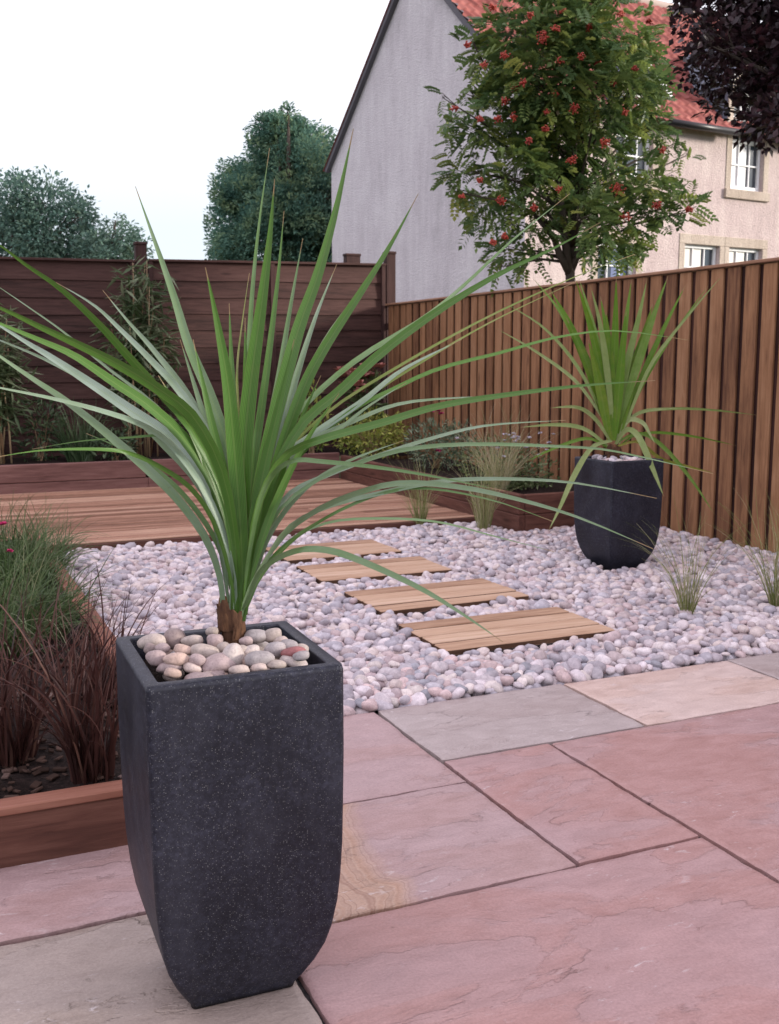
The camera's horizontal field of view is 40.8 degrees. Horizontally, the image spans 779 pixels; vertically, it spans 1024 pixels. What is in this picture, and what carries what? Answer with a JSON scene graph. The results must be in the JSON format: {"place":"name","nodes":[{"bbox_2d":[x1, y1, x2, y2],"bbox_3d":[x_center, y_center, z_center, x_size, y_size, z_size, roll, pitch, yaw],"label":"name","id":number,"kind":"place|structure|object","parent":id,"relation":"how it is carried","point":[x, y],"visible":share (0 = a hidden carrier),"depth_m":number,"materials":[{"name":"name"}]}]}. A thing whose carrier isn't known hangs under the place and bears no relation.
{"place":"outdoors","nodes":[
{"label":"outdoors","id":0,"kind":"place"},
{"bbox_2d":[0,0,777,259],"label":"sky","id":1,"kind":"structure","parent":0,"point":[116,97],"materials":[{"name":"white"}]},
{"bbox_2d":[0,652,778,1023],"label":"patio","id":2,"kind":"structure","parent":0,"point":[604,850],"depth_m":2.43,"materials":[{"name":"stone"}]},
{"bbox_2d":[116,621,343,1008],"bbox_3d":[-0.314,0.587,2.038,0.365,0.655,0.365,-4,9,-24],"label":"planter","id":3,"kind":"object","parent":2,"relation":"on","point":[232,785],"visible":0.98,"depth_m":1.88,"materials":[{"name":"stone"}]},
{"bbox_2d":[137,633,165,648],"bbox_3d":[-0.457,0.249,2.009,0.064,0.032,0.042,-8,10,26],"label":"cobble","id":4,"kind":"object","parent":3,"relation":"on","point":[155,638],"visible":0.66,"depth_m":1.99,"materials":[{"name":"stone"}]},
{"bbox_2d":[164,668,181,677],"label":"cobble","id":5,"kind":"object","parent":3,"relation":"on","point":[172,673],"visible":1,"depth_m":1.85,"materials":[{"name":"stone"}]},
{"bbox_2d":[162,670,184,681],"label":"cobble","id":6,"kind":"object","parent":3,"relation":"on","point":[165,678],"visible":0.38,"depth_m":1.90,"materials":[{"name":"stone"}]},
{"bbox_2d":[156,662,182,673],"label":"cobble","id":7,"kind":"object","parent":6,"relation":"on","point":[161,667],"visible":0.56,"depth_m":1.89,"materials":[{"name":"stone"}]},
{"bbox_2d":[145,650,165,665],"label":"cobble","id":8,"kind":"object","parent":7,"relation":"on","point":[154,657],"visible":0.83,"depth_m":1.90,"materials":[{"name":"stone"}]},
{"bbox_2d":[162,652,188,665],"bbox_3d":[-0.385,0.267,1.897,0.051,0.026,0.035,1,0,-25],"label":"cobble","id":9,"kind":"object","parent":7,"relation":"on","point":[178,658],"visible":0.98,"depth_m":1.88,"materials":[{"name":"stone"}]},
{"bbox_2d":[228,665,249,673],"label":"cobble","id":10,"kind":"object","parent":3,"relation":"on","point":[238,669],"visible":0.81,"depth_m":1.86,"materials":[{"name":"stone"}]},
{"bbox_2d":[250,663,266,671],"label":"cobble","id":11,"kind":"object","parent":3,"relation":"on","point":[258,666],"visible":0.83,"depth_m":1.87,"materials":[{"name":"stone"}]},
{"bbox_2d":[267,660,286,668],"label":"cobble","id":12,"kind":"object","parent":3,"relation":"on","point":[274,664],"visible":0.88,"depth_m":1.89,"materials":[{"name":"stone"}]},
{"bbox_2d":[280,655,307,666],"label":"cobble","id":13,"kind":"object","parent":3,"relation":"on","point":[290,661],"visible":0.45,"depth_m":1.92,"materials":[{"name":"stone"}]},
{"bbox_2d":[280,646,306,656],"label":"cobble","id":14,"kind":"object","parent":13,"relation":"on","point":[289,651],"visible":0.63,"depth_m":1.93,"materials":[{"name":"stone"}]},
{"bbox_2d":[292,650,308,660],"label":"cobble","id":15,"kind":"object","parent":13,"relation":"on","point":[301,655],"visible":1,"depth_m":1.90,"materials":[{"name":"stone"}]},
{"bbox_2d":[0,129,712,644],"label":"cordyline","id":16,"kind":"object","parent":3,"relation":"on","point":[234,471],"visible":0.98,"depth_m":2.01,"materials":[{"name":"green plant"}]},
{"label":"cobble","id":17,"kind":"object","parent":3,"relation":"in","visible":0},
{"bbox_2d":[163,628,185,649],"bbox_3d":[-0.418,0.247,2.032,0.043,0.042,0.044,-1,10,16],"label":"cobble","id":18,"kind":"object","parent":17,"relation":"on","point":[173,637],"visible":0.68,"depth_m":2.02,"materials":[{"name":"stone"}]},
{"bbox_2d":[180,635,202,646],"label":"cobble","id":19,"kind":"object","parent":17,"relation":"on","point":[190,640],"visible":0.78,"depth_m":2.00,"materials":[{"name":"stone"}]},
{"label":"cobble","id":20,"kind":"object","parent":3,"relation":"on","visible":0},
{"bbox_2d":[154,643,170,652],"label":"cobble","id":21,"kind":"object","parent":20,"relation":"on","point":[165,647],"visible":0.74,"depth_m":1.95,"materials":[{"name":"stone"}]},
{"bbox_2d":[174,644,190,655],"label":"cobble","id":22,"kind":"object","parent":20,"relation":"on","point":[185,649],"visible":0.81,"depth_m":1.93,"materials":[{"name":"stone"}]},
{"label":"cobble","id":23,"kind":"object","parent":3,"relation":"in","visible":0},
{"bbox_2d":[190,643,219,657],"bbox_3d":[-0.343,0.262,1.945,0.057,0.033,0.040,12,-2,-13],"label":"cobble","id":24,"kind":"object","parent":23,"relation":"on","point":[205,650],"visible":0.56,"depth_m":1.93,"materials":[{"name":"stone"}]},
{"label":"cobble","id":25,"kind":"object","parent":3,"relation":"in","visible":0},
{"bbox_2d":[183,662,201,672],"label":"cobble","id":26,"kind":"object","parent":25,"relation":"on","point":[189,667],"visible":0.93,"depth_m":1.88,"materials":[{"name":"stone"}]},
{"bbox_2d":[189,653,205,665],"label":"cobble","id":27,"kind":"object","parent":26,"relation":"on","point":[198,659],"visible":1,"depth_m":1.89,"materials":[{"name":"stone"}]},
{"label":"cobble","id":28,"kind":"object","parent":3,"relation":"on","visible":0},
{"bbox_2d":[201,653,235,671],"bbox_3d":[-0.309,0.275,1.903,0.065,0.037,0.046,-10,3,-13],"label":"cobble","id":29,"kind":"object","parent":28,"relation":"on","point":[219,661],"visible":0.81,"depth_m":1.89,"materials":[{"name":"stone"}]},
{"label":"cobble","id":30,"kind":"object","parent":3,"relation":"in","visible":0},
{"bbox_2d":[222,643,244,664],"bbox_3d":[-0.288,0.263,1.920,0.041,0.046,0.047,3,22,18],"label":"cobble","id":31,"kind":"object","parent":30,"relation":"on","point":[234,652],"visible":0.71,"depth_m":1.91,"materials":[{"name":"stone"}]},
{"label":"cobble","id":32,"kind":"object","parent":3,"relation":"in","visible":0},
{"bbox_2d":[244,651,274,666],"bbox_3d":[-0.236,0.268,1.904,0.056,0.031,0.041,1,5,-26],"label":"cobble","id":33,"kind":"object","parent":32,"relation":"on","point":[255,657],"visible":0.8,"depth_m":1.89,"materials":[{"name":"stone"}]},
{"label":"cobble","id":34,"kind":"object","parent":3,"relation":"on","visible":0},
{"bbox_2d":[244,644,259,655],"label":"cobble","id":35,"kind":"object","parent":34,"relation":"on","point":[251,648],"visible":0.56,"depth_m":1.95,"materials":[{"name":"stone"}]},
{"bbox_2d":[264,642,285,658],"bbox_3d":[-0.215,0.260,1.967,0.044,0.032,0.036,-12,-6,8],"label":"cobble","id":36,"kind":"object","parent":34,"relation":"on","point":[275,649],"visible":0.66,"depth_m":1.95,"materials":[{"name":"stone"}]},
{"label":"cobble","id":37,"kind":"object","parent":3,"relation":"on","visible":0},
{"bbox_2d":[281,639,297,647],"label":"cobble","id":38,"kind":"object","parent":37,"relation":"on","point":[289,643],"visible":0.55,"depth_m":1.97,"materials":[{"name":"stone"}]},
{"label":"cobble","id":39,"kind":"object","parent":3,"relation":"on","visible":0},
{"bbox_2d":[239,636,252,645],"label":"cobble","id":40,"kind":"object","parent":39,"relation":"on","point":[246,640],"visible":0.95,"depth_m":2.00,"materials":[{"name":"stone"}]},
{"bbox_2d":[64,521,778,715],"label":"pebbles","id":41,"kind":"object","parent":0,"point":[735,615],"visible":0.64,"depth_m":5.28,"materials":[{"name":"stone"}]},
{"bbox_2d":[0,532,127,868],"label":"raised bed","id":42,"kind":"object","parent":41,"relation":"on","point":[62,815],"visible":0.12,"depth_m":2.58,"materials":[{"name":"wood"}]},
{"bbox_2d":[0,506,107,571],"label":"grassy clump","id":43,"kind":"object","parent":42,"relation":"on","point":[68,540],"visible":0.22,"depth_m":5.57,"materials":[{"name":"green plant"}]},
{"bbox_2d":[0,491,110,575],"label":"grassy clump","id":44,"kind":"object","parent":42,"relation":"on","point":[21,537],"visible":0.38,"depth_m":5.43,"materials":[{"name":"green plant"}]},
{"bbox_2d":[0,656,121,797],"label":"bark mulch","id":45,"kind":"object","parent":42,"relation":"on","point":[35,785],"visible":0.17,"depth_m":2.82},
{"bbox_2d":[0,494,123,595],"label":"grassy clump","id":46,"kind":"object","parent":42,"relation":"on","point":[38,561],"visible":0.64,"depth_m":5.02,"materials":[{"name":"green plant"}]},
{"bbox_2d":[0,518,126,663],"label":"grassy clump","id":47,"kind":"object","parent":42,"relation":"on","point":[27,619],"visible":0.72,"depth_m":3.92,"materials":[{"name":"green plant"}]},
{"bbox_2d":[0,537,131,640],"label":"grassy clump","id":48,"kind":"object","parent":42,"relation":"on","point":[67,616],"visible":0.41,"depth_m":4.17,"materials":[{"name":"green plant"}]},
{"bbox_2d":[0,568,148,767],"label":"bronze sedge","id":49,"kind":"object","parent":42,"relation":"on","point":[23,746],"visible":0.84,"depth_m":2.87,"materials":[{"name":"plant"}]},
{"bbox_2d":[0,573,162,784],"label":"bronze sedge","id":50,"kind":"object","parent":42,"relation":"on","point":[92,756],"visible":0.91,"depth_m":2.71,"materials":[{"name":"plant"}]},
{"bbox_2d":[32,564,167,701],"bbox_3d":[-0.978,0.386,3.424,0.482,0.458,0.347,-8,11,-43],"label":"bronze sedge","id":51,"kind":"object","parent":42,"relation":"on","point":[99,664],"visible":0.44,"depth_m":3.41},
{"bbox_2d":[265,539,400,563],"bbox_3d":[-0.360,0.262,6.555,0.753,0.062,0.472,-4,9,-24],"label":"stepping pad","id":52,"kind":"object","parent":41,"relation":"on","point":[362,548],"visible":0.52,"depth_m":6.53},
{"bbox_2d":[349,658,365,668],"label":"pebble","id":53,"kind":"object","parent":41,"relation":"on","point":[359,663],"visible":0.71,"depth_m":4.12,"materials":[{"name":"stone"}]},
{"bbox_2d":[355,685,371,696],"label":"pebble","id":54,"kind":"object","parent":41,"relation":"on","point":[361,690],"visible":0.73,"depth_m":3.77,"materials":[{"name":"stone"}]},
{"bbox_2d":[361,700,377,711],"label":"pebble","id":55,"kind":"object","parent":41,"relation":"on","point":[369,705],"visible":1,"depth_m":3.63,"materials":[{"name":"stone"}]},
{"bbox_2d":[296,556,451,583],"bbox_3d":[-0.089,0.346,5.965,0.790,0.063,0.442,-4,9,-24],"label":"stepping pad","id":56,"kind":"object","parent":41,"relation":"on","point":[333,573],"visible":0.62,"depth_m":5.91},
{"bbox_2d":[373,692,391,702],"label":"pebble","id":57,"kind":"object","parent":41,"relation":"on","point":[383,696],"visible":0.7,"depth_m":3.68,"materials":[{"name":"stone"}]},
{"bbox_2d":[375,700,393,710],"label":"pebble","id":58,"kind":"object","parent":41,"relation":"on","point":[382,705],"visible":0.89,"depth_m":3.65,"materials":[{"name":"stone"}]},
{"bbox_2d":[384,668,400,678],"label":"pebble","id":59,"kind":"object","parent":41,"relation":"on","point":[396,673],"visible":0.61,"depth_m":3.97,"materials":[{"name":"stone"}]},
{"bbox_2d":[382,449,447,524],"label":"feather grass","id":60,"kind":"object","parent":41,"relation":"on","point":[422,514],"depth_m":7.55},
{"bbox_2d":[407,685,423,694],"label":"pebble","id":61,"kind":"object","parent":41,"relation":"on","point":[414,689],"visible":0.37,"depth_m":3.78,"materials":[{"name":"stone"}]},
{"bbox_2d":[410,692,426,705],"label":"pebble","id":62,"kind":"object","parent":41,"relation":"on","point":[419,698],"visible":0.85,"depth_m":3.70,"materials":[{"name":"stone"}]},
{"bbox_2d":[428,687,441,696],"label":"pebble","id":63,"kind":"object","parent":41,"relation":"on","point":[433,691],"visible":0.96,"depth_m":3.77,"materials":[{"name":"stone"}]},
{"bbox_2d":[344,578,528,614],"bbox_3d":[0.235,0.441,5.309,0.820,0.064,0.470,-4,9,-24],"label":"stepping pad","id":64,"kind":"object","parent":41,"relation":"on","point":[408,598],"visible":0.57,"depth_m":5.26,"materials":[{"name":"wood"}]},
{"bbox_2d":[439,689,451,699],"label":"pebble","id":65,"kind":"object","parent":41,"relation":"on","point":[446,694],"visible":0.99,"depth_m":3.76,"materials":[{"name":"stone"}]},
{"bbox_2d":[340,455,574,531],"bbox_3d":[0.658,-0.221,9.059,1.018,0.305,3.430,-4,9,-24],"label":"raised bed","id":66,"kind":"object","parent":41,"relation":"on","point":[509,517],"visible":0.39,"depth_m":8.05,"materials":[{"name":"wood"}]},
{"bbox_2d":[403,409,480,470],"bbox_3d":[0.447,-0.645,9.440,0.681,0.570,0.824,-4,9,-24],"label":"shrub","id":67,"kind":"object","parent":66,"relation":"on","point":[440,456],"visible":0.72,"depth_m":9.41,"materials":[{"name":"green plant"}]},
{"bbox_2d":[453,432,560,491],"bbox_3d":[0.857,-0.404,8.186,0.935,0.450,0.985,-4,9,-24],"label":"shrub","id":68,"kind":"object","parent":66,"relation":"on","point":[521,485],"visible":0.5,"depth_m":8.09,"materials":[{"name":"green plant"}]},
{"bbox_2d":[447,401,567,489],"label":"feather grass","id":69,"kind":"object","parent":66,"relation":"on","point":[508,464],"depth_m":7.78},
{"bbox_2d":[451,687,464,699],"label":"pebble","id":70,"kind":"object","parent":41,"relation":"on","point":[458,693],"visible":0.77,"depth_m":3.76,"materials":[{"name":"stone"}]},
{"bbox_2d":[460,672,476,679],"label":"pebble","id":71,"kind":"object","parent":41,"relation":"on","point":[468,675],"visible":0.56,"depth_m":3.95,"materials":[{"name":"stone"}]},
{"bbox_2d":[433,432,523,528],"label":"feather grass","id":72,"kind":"object","parent":41,"relation":"on","point":[485,519],"depth_m":7.36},
{"bbox_2d":[398,607,614,655],"bbox_3d":[0.515,0.538,4.641,0.840,0.063,0.478,-4,9,-24],"label":"stepping pad","id":73,"kind":"object","parent":41,"relation":"on","point":[462,635],"visible":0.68,"depth_m":4.58,"materials":[{"name":"wood"}]},
{"bbox_2d":[500,676,513,685],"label":"pebble","id":74,"kind":"object","parent":41,"relation":"on","point":[507,680],"visible":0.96,"depth_m":3.89,"materials":[{"name":"stone"}]},
{"bbox_2d":[540,673,553,685],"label":"pebble","id":75,"kind":"object","parent":41,"relation":"on","point":[548,680],"visible":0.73,"depth_m":3.95,"materials":[{"name":"stone"}]},
{"bbox_2d":[556,671,571,683],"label":"pebble","id":76,"kind":"object","parent":41,"relation":"on","point":[566,678],"visible":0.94,"depth_m":3.95,"materials":[{"name":"stone"}]},
{"bbox_2d":[569,669,586,681],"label":"pebble","id":77,"kind":"object","parent":41,"relation":"on","point":[576,675],"visible":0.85,"depth_m":3.98,"materials":[{"name":"stone"}]},
{"bbox_2d":[385,257,778,552],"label":"fence","id":78,"kind":"object","parent":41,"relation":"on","point":[724,355],"visible":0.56,"depth_m":7.46,"materials":[{"name":"wood"}]},
{"bbox_2d":[591,666,602,679],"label":"pebble","id":79,"kind":"object","parent":41,"relation":"on","point":[597,672],"visible":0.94,"depth_m":4.01,"materials":[{"name":"stone"}]},
{"bbox_2d":[574,454,663,570],"bbox_3d":[1.329,0.003,6.128,0.372,0.640,0.372,-4,9,-24],"label":"planter","id":80,"kind":"object","parent":41,"relation":"on","point":[616,511],"visible":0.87,"depth_m":5.99,"materials":[{"name":"stone"}]},
{"bbox_2d":[501,276,752,530],"bbox_3d":[1.458,-0.659,6.132,1.637,1.444,0.714,0,8,0],"label":"cordyline","id":81,"kind":"object","parent":80,"relation":"on","point":[611,360],"visible":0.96,"depth_m":6.07,"materials":[{"name":"green plant"}]},
{"bbox_2d":[623,664,641,674],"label":"pebble","id":82,"kind":"object","parent":41,"relation":"on","point":[629,669],"visible":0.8,"depth_m":4.07,"materials":[{"name":"stone"}]},
{"bbox_2d":[671,655,684,665],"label":"pebble","id":83,"kind":"object","parent":41,"relation":"on","point":[678,660],"visible":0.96,"depth_m":4.16,"materials":[{"name":"stone"}]},
{"bbox_2d":[606,499,752,614],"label":"feather grass","id":84,"kind":"object","parent":41,"relation":"on","point":[685,604],"depth_m":4.89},
{"bbox_2d":[706,488,778,606],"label":"feather grass","id":85,"kind":"object","parent":41,"relation":"on","point":[773,595],"depth_m":5.06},
{"bbox_2d":[323,0,778,302],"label":"house","id":86,"kind":"structure","parent":0,"point":[391,118],"depth_m":17.72,"materials":[{"name":"paint"}]},
{"bbox_2d":[591,232,641,278],"bbox_3d":[3.531,-3.653,16.593,1.040,1.480,0.194,-5,9,-30],"label":"window","id":87,"kind":"structure","parent":86,"relation":"in","point":[608,273],"depth_m":16.56,"materials":[{"name":"white paint"}]},
{"bbox_2d":[609,91,659,189],"bbox_3d":[3.792,-5.888,16.398,1.060,1.600,0.230,-5,9,-30],"label":"window","id":88,"kind":"structure","parent":86,"relation":"in","point":[642,165],"depth_m":16.55,"materials":[{"name":"white paint"}]},
{"bbox_2d":[678,233,725,268],"bbox_3d":[5.133,-3.820,17.505,1.060,1.550,0.196,-5,9,-30],"label":"window","id":89,"kind":"structure","parent":86,"relation":"in","point":[690,256],"depth_m":17.40,"materials":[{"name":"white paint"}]},
{"bbox_2d":[724,237,767,262],"bbox_3d":[6.025,-3.894,18.015,1.060,1.550,0.196,-5,9,-30],"label":"window","id":90,"kind":"structure","parent":86,"relation":"in","point":[731,255],"depth_m":17.89,"materials":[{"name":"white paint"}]},
{"bbox_2d":[724,79,770,201],"bbox_3d":[5.987,-6.218,17.633,1.070,1.900,0.231,-5,9,-30],"label":"window","id":91,"kind":"structure","parent":86,"relation":"in","point":[742,171],"depth_m":17.71,"materials":[{"name":"white paint"}]},
{"label":"ground","id":92,"kind":"structure","parent":0,"visible":0},
{"bbox_2d":[0,165,110,258],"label":"broadleaf tree","id":93,"kind":"object","parent":92,"relation":"on","point":[24,231],"visible":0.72,"depth_m":16.39,"materials":[{"name":"green plant"}]},
{"bbox_2d":[70,212,155,259],"bbox_3d":[-4.177,-2.784,16.038,1.193,3.528,1.243,-4,9,-24],"label":"broadleaf tree","id":94,"kind":"object","parent":92,"relation":"on","point":[111,247],"visible":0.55,"depth_m":15.78,"materials":[{"name":"green plant"}]},
{"bbox_2d":[133,241,152,477],"bbox_3d":[-2.518,-1.520,10.756,0.126,2.430,0.116,-4,9,-24],"label":"fence post","id":95,"kind":"object","parent":92,"relation":"on","point":[140,248],"visible":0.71,"depth_m":10.57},
{"bbox_2d":[0,257,140,458],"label":"lap fence panel","id":96,"kind":"object","parent":95,"relation":"attached to","point":[90,279],"visible":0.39,"depth_m":10.38,"materials":[{"name":"wood"}]},
{"bbox_2d":[147,259,385,452],"bbox_3d":[-1.255,-1.637,11.300,2.640,2.125,0.085,-4,9,-24],"label":"lap fence panel","id":97,"kind":"object","parent":95,"relation":"attached to","point":[363,329],"visible":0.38,"depth_m":11.23,"materials":[{"name":"wood"}]},
{"bbox_2d":[0,478,476,550],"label":"deck","id":98,"kind":"structure","parent":92,"relation":"on","point":[142,516],"depth_m":7.95,"materials":[{"name":"wood"}]},
{"bbox_2d":[0,446,424,493],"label":"raised bed","id":99,"kind":"object","parent":98,"relation":"on","point":[20,475],"visible":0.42,"depth_m":9.43,"materials":[{"name":"wood"}]},
{"bbox_2d":[0,303,44,463],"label":"bamboo","id":100,"kind":"object","parent":99,"relation":"on","point":[8,410],"visible":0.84,"depth_m":9.66,"materials":[{"name":"plant"}]},
{"bbox_2d":[11,393,72,461],"bbox_3d":[-3.297,-0.791,9.964,0.628,0.721,0.479,-4,9,-24],"label":"shrub","id":101,"kind":"object","parent":99,"relation":"on","point":[43,433],"visible":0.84,"depth_m":9.94,"materials":[{"name":"green plant"}]},
{"bbox_2d":[42,396,127,461],"bbox_3d":[-2.922,-0.784,9.894,0.877,0.648,0.947,-4,9,-24],"label":"strappy plant","id":102,"kind":"object","parent":99,"relation":"on","point":[77,455],"visible":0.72,"depth_m":9.85,"materials":[{"name":"green plant"}]},
{"bbox_2d":[89,426,143,460],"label":"shrub","id":103,"kind":"object","parent":99,"relation":"on","point":[128,442],"visible":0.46,"depth_m":9.94,"materials":[{"name":"green plant"}]},
{"bbox_2d":[90,247,183,456],"bbox_3d":[-2.511,-1.563,10.324,1.038,2.082,0.752,-4,9,-24],"label":"bamboo","id":104,"kind":"object","parent":99,"relation":"on","point":[150,331],"visible":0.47,"depth_m":10.28,"materials":[{"name":"plant"}]},
{"bbox_2d":[298,380,336,452],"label":"shrub","id":105,"kind":"object","parent":99,"relation":"on","point":[312,449],"visible":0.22,"depth_m":10.70,"materials":[{"name":"green plant"}]},
{"bbox_2d":[334,362,388,450],"bbox_3d":[-0.298,-1.114,11.109,0.729,0.975,0.616,-4,9,-24],"label":"shrub","id":106,"kind":"object","parent":99,"relation":"on","point":[368,374],"visible":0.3,"depth_m":11.02,"materials":[{"name":"green plant"}]},
{"bbox_2d":[333,405,409,458],"bbox_3d":[-0.172,-0.811,10.642,0.816,0.562,0.831,-4,9,-24],"label":"shrub","id":107,"kind":"object","parent":99,"relation":"on","point":[389,433],"visible":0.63,"depth_m":10.55,"materials":[{"name":"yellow plant"}]},
{"bbox_2d":[202,100,337,261],"bbox_3d":[-2.331,-5.753,24.424,4.472,6.998,4.079,-4,9,-24],"label":"broadleaf tree","id":108,"kind":"object","parent":92,"relation":"on","point":[299,152],"visible":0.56,"depth_m":23.19,"materials":[{"name":"green plant"}]},
{"bbox_2d":[343,253,360,458],"bbox_3d":[-0.450,-1.844,12.713,0.196,2.510,0.116,-4,9,-24],"label":"fence post","id":109,"kind":"object","parent":92,"relation":"on","point":[351,258],"visible":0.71,"depth_m":12.49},
{"bbox_2d":[382,251,395,457],"bbox_3d":[-0.001,-1.692,11.876,0.126,2.450,0.116,-4,9,-24],"label":"fence post","id":110,"kind":"object","parent":92,"relation":"on","point":[390,260],"visible":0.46,"depth_m":11.71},
{"bbox_2d":[424,0,718,297],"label":"rowan tree","id":111,"kind":"object","parent":92,"relation":"on","point":[569,135],"visible":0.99,"depth_m":9.24,"materials":[{"name":"green plant"}]},
{"bbox_2d":[666,0,778,156],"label":"purple plum tree","id":112,"kind":"object","parent":92,"relation":"on","point":[742,33],"visible":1,"depth_m":7.36,"materials":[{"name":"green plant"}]},
{"label":"cobble","id":113,"kind":"object","parent":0,"visible":0},
{"bbox_2d":[244,629,265,643],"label":"cobble","id":114,"kind":"object","parent":113,"relation":"on","point":[258,635],"visible":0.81,"depth_m":2.03,"materials":[{"name":"stone"}]},
{"bbox_2d":[265,628,281,641],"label":"cobble","id":115,"kind":"object","parent":114,"relation":"on","point":[272,634],"visible":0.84,"depth_m":2.04,"materials":[{"name":"stone"}]},
{"label":"cobble","id":116,"kind":"object","parent":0,"visible":0},
{"bbox_2d":[207,634,222,646],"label":"cobble","id":117,"kind":"object","parent":116,"relation":"on","point":[214,640],"visible":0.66,"depth_m":2.00,"materials":[{"name":"stone"}]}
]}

